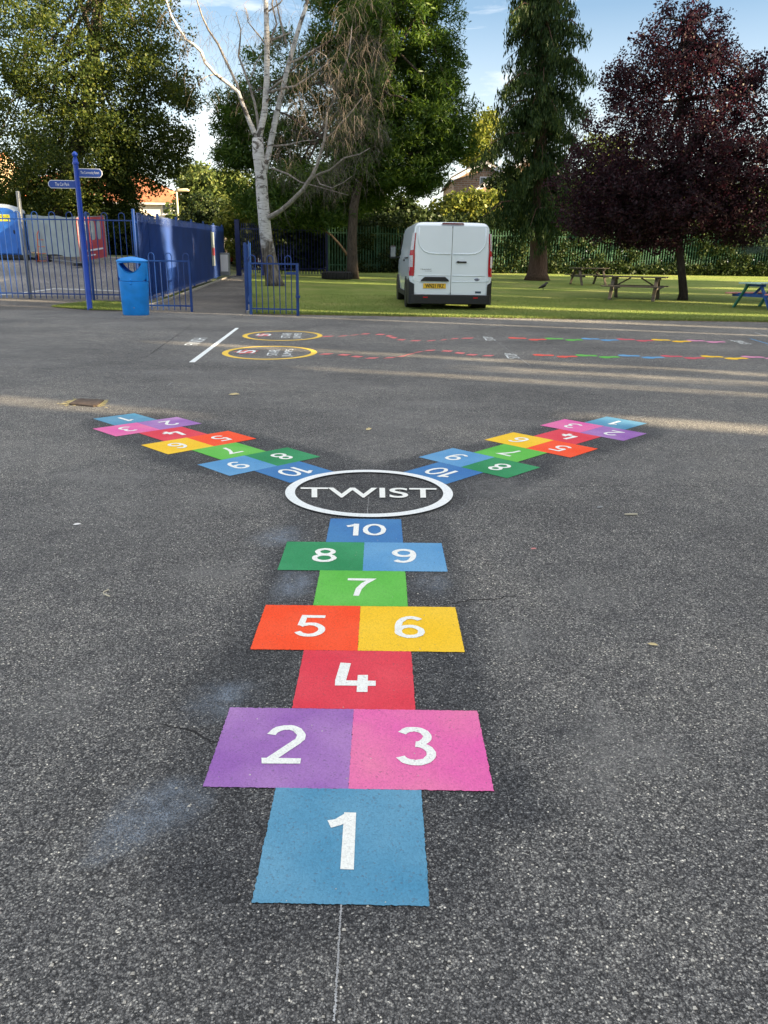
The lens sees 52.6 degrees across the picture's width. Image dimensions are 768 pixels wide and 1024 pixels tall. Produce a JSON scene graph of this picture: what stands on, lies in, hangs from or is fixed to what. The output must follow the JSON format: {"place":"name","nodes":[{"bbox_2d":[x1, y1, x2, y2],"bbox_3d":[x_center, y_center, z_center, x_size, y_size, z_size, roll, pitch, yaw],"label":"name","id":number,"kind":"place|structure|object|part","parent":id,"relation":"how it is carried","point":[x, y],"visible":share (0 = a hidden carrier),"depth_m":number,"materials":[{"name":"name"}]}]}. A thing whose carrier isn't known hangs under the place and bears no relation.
{"place":"outdoors","nodes":[
{"label":"outdoors","id":0,"kind":"place"},
{"bbox_2d":[0,295,163,311],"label":"side tarmac","id":1,"kind":"structure","parent":0,"point":[15,302],"depth_m":19.37,"materials":[{"name":"grey asphalt"}]},
{"bbox_2d":[16,191,32,298],"bbox_3d":[-9.364,-6.927,20.232,0.070,2.642,0.110,1,18,0],"label":"grey post","id":2,"kind":"object","parent":1,"relation":"on","point":[18,198],"visible":0.94,"depth_m":20.17,"materials":[{"name":"metal"}]},
{"bbox_2d":[2,289,110,294],"bbox_3d":[-9.905,-6.375,22.568,5.174,0.144,1.940,-13,23,-37],"label":"road marking","id":3,"kind":"object","parent":1,"relation":"on","point":[49,289],"visible":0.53,"depth_m":23.38,"materials":[{"name":"white paint"}]},
{"bbox_2d":[0,211,153,299],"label":"bow top fence","id":4,"kind":"object","parent":1,"relation":"on","point":[86,220],"visible":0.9,"depth_m":19.95,"materials":[{"name":"blue metal"}]},
{"bbox_2d":[131,209,224,299],"bbox_3d":[-6.669,-9.074,27.210,0.109,2.560,17.657,-1,18,-4],"label":"tall blue fence","id":5,"kind":"object","parent":1,"relation":"on","point":[176,241],"visible":0.92,"depth_m":23.74,"materials":[{"name":"blue metal"}]},
{"bbox_2d":[211,232,214,265],"bbox_3d":[-6.921,-10.655,31.484,0.025,1.300,0.900,-1,18,-4],"label":"fence notice","id":6,"kind":"object","parent":5,"relation":"attached to","point":[212,249],"visible":1,"depth_m":31.34,"materials":[{"name":"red plastic"}]},
{"bbox_2d":[0,259,210,297],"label":"car park","id":7,"kind":"structure","parent":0,"point":[63,275],"depth_m":26.06,"materials":[{"name":"grey asphalt"}]},
{"bbox_2d":[0,204,29,258],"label":"portable toilet","id":8,"kind":"object","parent":7,"relation":"on","point":[6,210],"visible":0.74,"depth_m":30.31,"materials":[{"name":"blue plastic"}]},
{"bbox_2d":[0,212,17,253],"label":"door","id":9,"kind":"structure","parent":8,"relation":"in","point":[6,225],"depth_m":30.29,"materials":[{"name":"blue plastic"}]},
{"bbox_2d":[35,232,51,261],"bbox_3d":[-13.120,-10.191,29.761,0.550,1.159,0.456,1,18,0],"label":"sack truck","id":10,"kind":"object","parent":7,"relation":"on","point":[49,258],"visible":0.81,"depth_m":29.87,"materials":[{"name":"grey metal"}]},
{"bbox_2d":[25,215,81,265],"bbox_3d":[-12.528,-10.315,29.415,4.317,1.840,0.625,16,23,39],"label":"site fence panel","id":11,"kind":"object","parent":7,"relation":"on","point":[53,236],"visible":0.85,"depth_m":29.21,"materials":[{"name":"metal"}]},
{"bbox_2d":[76,215,108,266],"bbox_3d":[-10.880,-10.138,29.041,0.058,1.871,1.931,5,18,11],"label":"red banner screen","id":12,"kind":"object","parent":11,"relation":"attached to","point":[94,239],"visible":0.62,"depth_m":29.27,"materials":[{"name":"fabric"}]},
{"bbox_2d":[149,272,245,313],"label":"path","id":13,"kind":"structure","parent":0,"point":[226,295],"depth_m":21.11,"materials":[{"name":"grey concrete"}]},
{"bbox_2d":[137,252,192,311],"bbox_3d":[-4.699,-4.922,16.649,1.161,1.209,0.047,2,18,3],"label":"railing","id":14,"kind":"object","parent":13,"relation":"on","point":[190,284],"visible":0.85,"depth_m":16.63,"materials":[{"name":"blue metal"}]},
{"bbox_2d":[149,277,227,306],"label":"path kerb","id":15,"kind":"structure","parent":13,"relation":"on","point":[175,296],"depth_m":23.33,"materials":[{"name":"concrete"}]},
{"bbox_2d":[219,253,230,275],"bbox_3d":[-6.944,-10.820,33.946,0.400,0.950,0.311,1,18,0],"label":"utility cabinet","id":16,"kind":"object","parent":13,"relation":"on","point":[225,264],"visible":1,"depth_m":33.81,"materials":[{"name":"metal"}]},
{"bbox_2d":[220,255,227,271],"bbox_3d":[-6.944,-10.822,33.788,0.320,0.700,0.012,1,18,0],"label":"door","id":17,"kind":"structure","parent":16,"relation":"in","point":[223,258],"depth_m":33.78,"materials":[{"name":"grey metal"}]},
{"bbox_2d":[234,219,263,275],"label":"blue gate","id":18,"kind":"structure","parent":13,"relation":"on","point":[237,228],"depth_m":35.75,"materials":[{"name":"metal"}]},
{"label":"path kerb","id":19,"kind":"structure","parent":13,"relation":"on","visible":0},
{"bbox_2d":[243,241,251,309],"bbox_3d":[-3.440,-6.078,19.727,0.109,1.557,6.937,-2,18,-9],"label":"gate post","id":20,"kind":"object","parent":19,"relation":"on","point":[247,251],"visible":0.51,"depth_m":16.56,"materials":[{"name":"metal"}]},
{"bbox_2d":[29,253,619,313],"bbox_3d":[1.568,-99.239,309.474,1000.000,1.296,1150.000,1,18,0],"label":"ground","id":21,"kind":"structure","parent":0,"point":[233,268],"depth_m":39.60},
{"bbox_2d":[0,153,14,192],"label":"orange roofed house","id":22,"kind":"structure","parent":21,"relation":"on","point":[8,169],"depth_m":62.91,"materials":[{"name":"tile"}]},
{"bbox_2d":[40,256,123,259],"bbox_3d":[-22.336,-10.535,31.811,23.990,0.160,0.200,1,18,0],"label":"car park kerb","id":23,"kind":"object","parent":21,"relation":"on","point":[62,257],"visible":0.13,"depth_m":31.71,"materials":[{"name":"concrete"}]},
{"bbox_2d":[0,194,171,254],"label":"hidden evergreen","id":24,"kind":"object","parent":21,"relation":"on","point":[123,244],"visible":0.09,"depth_m":43.04,"materials":[{"name":"green plant"}]},
{"bbox_2d":[25,175,175,252],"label":"white house","id":25,"kind":"structure","parent":21,"relation":"on","point":[155,206],"depth_m":65.45,"materials":[{"name":"white paint"}]},
{"bbox_2d":[162,205,169,214],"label":"window","id":26,"kind":"structure","parent":25,"relation":"in","point":[162,205],"depth_m":65.33,"materials":[{"name":"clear glass"}]},
{"bbox_2d":[0,0,210,255],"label":"lime tree","id":27,"kind":"object","parent":21,"relation":"on","point":[113,144],"visible":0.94,"depth_m":33.18,"materials":[{"name":"green plant"}]},
{"bbox_2d":[175,188,189,214],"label":"street lamp","id":28,"kind":"object","parent":21,"relation":"on","point":[182,190],"visible":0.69,"depth_m":51.05,"materials":[{"name":"white metal"}]},
{"bbox_2d":[164,159,214,182],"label":"garden tree","id":29,"kind":"object","parent":21,"relation":"on","point":[182,171],"visible":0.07,"depth_m":76.74,"materials":[{"name":"green plant"}]},
{"bbox_2d":[168,190,227,228],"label":"garden shrub","id":30,"kind":"object","parent":21,"relation":"on","point":[205,209],"visible":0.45,"depth_m":46.22,"materials":[{"name":"green plant"}]},
{"bbox_2d":[163,160,253,218],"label":"garden tree","id":31,"kind":"object","parent":21,"relation":"on","point":[210,180],"visible":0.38,"depth_m":56.11,"materials":[{"name":"green plant"}]},
{"bbox_2d":[225,250,256,267],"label":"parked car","id":32,"kind":"object","parent":21,"relation":"on","point":[231,261],"visible":0.12,"depth_m":47.79,"materials":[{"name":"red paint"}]},
{"bbox_2d":[207,201,277,267],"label":"garden shrub","id":33,"kind":"object","parent":21,"relation":"on","point":[226,221],"visible":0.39,"depth_m":42.60,"materials":[{"name":"green plant"}]},
{"bbox_2d":[272,189,440,269],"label":"dark evergreen","id":34,"kind":"object","parent":21,"relation":"on","point":[408,203],"visible":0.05,"depth_m":45.01,"materials":[{"name":"green plant"}]},
{"bbox_2d":[428,185,506,226],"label":"yellow hedge","id":35,"kind":"object","parent":21,"relation":"on","point":[474,201],"visible":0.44,"depth_m":45.65,"materials":[{"name":"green plant"}]},
{"bbox_2d":[440,161,502,200],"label":"brick house","id":36,"kind":"structure","parent":21,"relation":"on","point":[461,180],"depth_m":57.22,"materials":[{"name":"brown tile"}]},
{"bbox_2d":[459,106,503,167],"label":"garden tree","id":37,"kind":"object","parent":21,"relation":"on","point":[484,133],"visible":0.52,"depth_m":69.73,"materials":[{"name":"green plant"}]},
{"bbox_2d":[272,207,767,274],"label":"hedge","id":38,"kind":"object","parent":21,"relation":"on","point":[376,219],"visible":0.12,"depth_m":42.73,"materials":[{"name":"green plant"}]},
{"bbox_2d":[471,157,573,258],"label":"brick house","id":39,"kind":"structure","parent":21,"relation":"on","point":[477,187],"depth_m":54.02,"materials":[{"name":"grey tile"}]},
{"bbox_2d":[480,161,584,219],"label":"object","id":40,"kind":"object","parent":21,"relation":"on","point":[492,180],"visible":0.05,"depth_m":48.30,"materials":[{"name":"brown brick"}]},
{"bbox_2d":[578,132,680,227],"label":"background tree","id":41,"kind":"object","parent":21,"relation":"on","point":[607,135],"visible":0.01,"depth_m":47.02,"materials":[{"name":"green plant"}]},
{"bbox_2d":[684,174,767,260],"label":"background tree","id":42,"kind":"object","parent":21,"relation":"on","point":[750,203],"visible":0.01,"depth_m":48.02,"materials":[{"name":"green plant"}]},
{"bbox_2d":[0,310,767,1023],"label":"playground","id":43,"kind":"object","parent":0,"point":[146,530],"visible":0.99,"depth_m":2.23},
{"bbox_2d":[57,397,109,407],"bbox_3d":[-2.335,-0.866,6.140,0.450,0.001,0.438,1,18,0],"label":"dry moss","id":44,"kind":"object","parent":43,"relation":"on","point":[101,404],"visible":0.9,"depth_m":6.09,"materials":[{"name":"beige plant"}]},
{"bbox_2d":[69,398,103,406],"bbox_3d":[-2.340,-0.864,6.125,0.253,0.014,0.317,1,18,0],"label":"drain grate","id":45,"kind":"object","parent":43,"relation":"on","point":[87,402],"visible":1,"depth_m":6.08,"materials":[{"name":"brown metal"}]},
{"bbox_2d":[116,257,148,314],"bbox_3d":[-4.984,-4.506,15.496,0.606,1.115,0.485,0,18,-3],"label":"litter bin","id":46,"kind":"object","parent":43,"relation":"on","point":[134,289],"visible":1,"depth_m":15.35,"materials":[{"name":"blue plastic"}]},
{"bbox_2d":[164,724,216,741],"bbox_3d":[-0.457,0.539,1.888,0.188,0.001,0.020,10,20,26],"label":"tarmac crack","id":47,"kind":"object","parent":43,"relation":"on","point":[196,732],"visible":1,"depth_m":1.90,"materials":[{"name":"black asphalt"}]},
{"bbox_2d":[185,338,202,344],"bbox_3d":[-2.618,-2.377,10.821,0.194,0.001,1.023,-1,18,-5],"label":"finish word","id":48,"kind":"object","parent":43,"relation":"on","point":[192,342],"visible":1,"depth_m":10.78,"materials":[{"name":"white paint"}]},
{"bbox_2d":[93,413,333,482],"bbox_3d":[-1.163,-0.444,4.893,0.646,0.002,2.257,-16,25,-42],"label":"hopscotch arm","id":49,"kind":"object","parent":43,"relation":"on","point":[286,464],"visible":1,"depth_m":4.73},
{"bbox_2d":[190,328,237,361],"bbox_3d":[-2.295,-2.376,10.834,0.065,0.001,4.641,0,18,-4],"label":"finish line","id":50,"kind":"object","parent":43,"relation":"on","point":[199,356],"visible":1,"depth_m":10.09,"materials":[{"name":"white paint"}]},
{"bbox_2d":[222,346,316,359],"bbox_3d":[-1.418,-1.991,9.677,1.163,0.004,1.507,1,18,0],"label":"star jump circle","id":51,"kind":"object","parent":43,"relation":"on","point":[313,352],"visible":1,"depth_m":9.67,"materials":[{"name":"yellow paint"}]},
{"bbox_2d":[248,255,299,315],"bbox_3d":[-2.265,-4.673,16.028,1.102,1.189,0.107,3,18,8],"label":"railing","id":52,"kind":"object","parent":43,"relation":"on","point":[291,273],"visible":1,"depth_m":16.03,"materials":[{"name":"blue metal"}]},
{"bbox_2d":[242,331,321,340],"bbox_3d":[-1.543,-2.696,11.858,1.202,0.004,1.636,1,18,0],"label":"star jump circle","id":53,"kind":"object","parent":43,"relation":"on","point":[263,334],"visible":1,"depth_m":11.79,"materials":[{"name":"yellow paint"}]},
{"bbox_2d":[332,905,342,1020],"bbox_3d":[-0.076,0.738,1.286,0.008,0.001,0.225,1,18,0],"label":"chalk line","id":54,"kind":"object","parent":43,"relation":"on","point":[337,971],"visible":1,"depth_m":1.27,"materials":[{"name":"paint"}]},
{"bbox_2d":[203,518,493,905],"bbox_3d":[-0.078,0.366,2.437,0.647,0.002,2.197,1,18,0],"label":"hopscotch arm","id":55,"kind":"object","parent":43,"relation":"on","point":[358,842],"visible":1,"depth_m":1.88},
{"bbox_2d":[285,470,452,516],"bbox_3d":[-0.074,-0.104,3.881,0.834,0.003,0.828,1,18,0],"label":"twist ring","id":56,"kind":"object","parent":43,"relation":"on","point":[291,496],"visible":1,"depth_m":3.85,"materials":[{"name":"white paint"}]},
{"bbox_2d":[0,400,767,1019],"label":"grit","id":57,"kind":"object","parent":43,"relation":"on","point":[368,906],"visible":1,"depth_m":1.43,"materials":[{"name":"grey gravel"}]},
{"bbox_2d":[322,333,471,340],"bbox_3d":[0.208,-2.657,11.829,2.189,0.001,0.973,6,19,15],"label":"dash trail","id":58,"kind":"object","parent":43,"relation":"on","point":[397,337],"visible":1,"depth_m":11.80,"materials":[{"name":"paint"}]},
{"bbox_2d":[319,350,492,358],"bbox_3d":[0.266,-1.977,9.722,2.172,0.001,0.812,-4,19,-16],"label":"dash trail","id":59,"kind":"object","parent":43,"relation":"on","point":[400,356],"visible":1,"depth_m":9.64,"materials":[{"name":"paint"}]},
{"bbox_2d":[453,482,469,514],"bbox_3d":[0.390,-0.070,3.816,0.054,0.001,0.590,4,18,10],"label":"chalk arc","id":60,"kind":"object","parent":43,"relation":"on","point":[466,501],"visible":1,"depth_m":3.80,"materials":[{"name":"paint"}]},
{"bbox_2d":[444,595,515,604],"bbox_3d":[0.327,0.300,2.665,0.276,0.001,0.024,-5,19,-16],"label":"tarmac crack","id":61,"kind":"object","parent":43,"relation":"on","point":[480,599],"visible":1,"depth_m":2.67,"materials":[{"name":"black asphalt"}]},
{"bbox_2d":[243,314,761,324],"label":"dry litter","id":62,"kind":"object","parent":43,"relation":"on","point":[515,323],"visible":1,"depth_m":16.08,"materials":[{"name":"brown plant"}]},
{"bbox_2d":[265,314,741,321],"bbox_3d":[18.613,-3.855,16.435,42.900,0.002,0.388,1,18,0],"label":"lawn edge","id":63,"kind":"object","parent":43,"relation":"on","point":[479,317],"visible":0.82,"depth_m":16.35,"materials":[{"name":"green plant"}]},
{"bbox_2d":[405,417,646,483],"bbox_3d":[1.005,-0.438,4.983,0.664,0.002,2.367,17,24,40],"label":"hopscotch arm","id":64,"kind":"object","parent":43,"relation":"on","point":[512,450],"visible":1,"depth_m":4.79},
{"bbox_2d":[508,337,723,342],"bbox_3d":[3.585,-2.648,11.964,3.325,0.001,0.566,1,18,0],"label":"footprint trail","id":65,"kind":"object","parent":43,"relation":"on","point":[618,339],"visible":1,"depth_m":11.97,"materials":[{"name":"red paint"}]},
{"bbox_2d":[533,354,767,359],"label":"footprint trail","id":66,"kind":"object","parent":43,"relation":"on","point":[664,356],"visible":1,"depth_m":9.83,"materials":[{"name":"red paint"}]},
{"bbox_2d":[0,0,767,263],"label":"sky","id":67,"kind":"structure","parent":0,"point":[611,22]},
{"bbox_2d":[51,268,767,321],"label":"lawn","id":68,"kind":"structure","parent":0,"point":[704,288],"depth_m":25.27,"materials":[{"name":"green plant"}]},
{"bbox_2d":[156,0,399,285],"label":"silver birch","id":69,"kind":"object","parent":68,"relation":"on","point":[261,160],"visible":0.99,"depth_m":25.78,"materials":[{"name":"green plant"}]},
{"bbox_2d":[271,224,327,273],"bbox_3d":[-4.173,-12.464,36.833,3.224,2.428,0.109,-7,20,-23],"label":"dark blue fence","id":70,"kind":"object","parent":68,"relation":"on","point":[308,268],"visible":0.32,"depth_m":36.97,"materials":[{"name":"metal"}]},
{"bbox_2d":[321,271,352,279],"bbox_3d":[-2.029,-10.248,33.680,1.360,0.340,1.357,1,18,0],"label":"tractor tyre","id":71,"kind":"object","parent":68,"relation":"on","point":[339,275],"visible":0.98,"depth_m":33.18,"materials":[{"name":"rubber"}]},
{"bbox_2d":[203,0,486,278],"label":"feathery tree","id":72,"kind":"object","parent":68,"relation":"on","point":[427,101],"visible":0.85,"depth_m":33.17,"materials":[{"name":"green plant"}]},
{"bbox_2d":[390,222,491,307],"bbox_3d":[1.460,-6.516,20.636,2.450,2.051,5.039,0,18,-3],"label":"white van","id":73,"kind":"object","parent":68,"relation":"on","point":[445,262],"visible":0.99,"depth_m":18.31,"materials":[{"name":"paint"}]},
{"bbox_3d":[0.479,-7.358,21.521,0.073,0.520,0.900,0,18,-3],"label":"side window","id":74,"kind":"part","parent":73,"relation":"part of","materials":[{"name":"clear glass"}]},
{"bbox_3d":[1.156,-5.900,18.230,0.856,1.535,0.080,0,18,-3],"label":"rear door","id":75,"kind":"part","parent":73,"relation":"part of","materials":[{"name":"white paint"}]},
{"bbox_3d":[2.013,-5.901,18.275,0.844,1.535,0.080,0,18,-3],"label":"rear door","id":76,"kind":"part","parent":73,"relation":"part of","materials":[{"name":"white paint"}]},
{"bbox_2d":[465,0,596,280],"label":"weeping conifer","id":77,"kind":"object","parent":68,"relation":"on","point":[538,126],"visible":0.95,"depth_m":32.81,"materials":[{"name":"green plant"}]},
{"bbox_2d":[538,282,547,290],"bbox_3d":[5.647,-7.991,27.558,0.421,0.318,0.123,-7,20,-24],"label":"crow","id":78,"kind":"object","parent":68,"relation":"on","point":[543,285],"visible":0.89,"depth_m":27.51,"materials":[{"name":"black"}]},
{"bbox_2d":[328,226,767,275],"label":"green palisade fence","id":79,"kind":"object","parent":68,"relation":"on","point":[495,235],"visible":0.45,"depth_m":43.80,"materials":[{"name":"metal"}]},
{"bbox_2d":[357,208,767,276],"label":"ivy","id":80,"kind":"object","parent":79,"relation":"attached to","point":[727,270],"visible":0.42,"depth_m":44.21,"materials":[{"name":"green plant"}]},
{"bbox_2d":[564,267,612,284],"bbox_3d":[8.451,-9.729,32.134,1.488,0.708,1.442,-3,18,-11],"label":"picnic table","id":81,"kind":"object","parent":68,"relation":"on","point":[580,275],"visible":0.98,"depth_m":31.92,"materials":[{"name":"brown wood"}]},
{"bbox_2d":[601,276,668,301],"bbox_3d":[7.635,-6.804,23.649,1.792,0.708,1.674,9,19,23],"label":"picnic table","id":82,"kind":"object","parent":68,"relation":"on","point":[615,286],"visible":0.98,"depth_m":23.41,"materials":[{"name":"brown wood"}]},
{"bbox_2d":[541,0,767,299],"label":"purple plum tree","id":83,"kind":"object","parent":68,"relation":"on","point":[660,209],"visible":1,"depth_m":21.84,"materials":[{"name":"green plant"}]},
{"bbox_2d":[725,282,767,309],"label":"picnic table","id":84,"kind":"object","parent":68,"relation":"on","point":[763,294],"visible":0.99,"depth_m":20.60,"materials":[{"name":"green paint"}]},
{"bbox_2d":[734,221,767,255],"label":"building","id":85,"kind":"structure","parent":68,"relation":"on","point":[747,251],"depth_m":23.22,"materials":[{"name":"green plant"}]},
{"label":"grass verge","id":86,"kind":"structure","parent":0,"visible":0},
{"bbox_2d":[48,151,102,309],"bbox_3d":[-6.419,-5.905,16.447,1.144,3.153,0.132,1,18,0],"label":"fingerpost","id":87,"kind":"object","parent":86,"relation":"on","point":[82,173],"visible":1,"depth_m":16.17,"materials":[{"name":"blue metal"}]}
]}

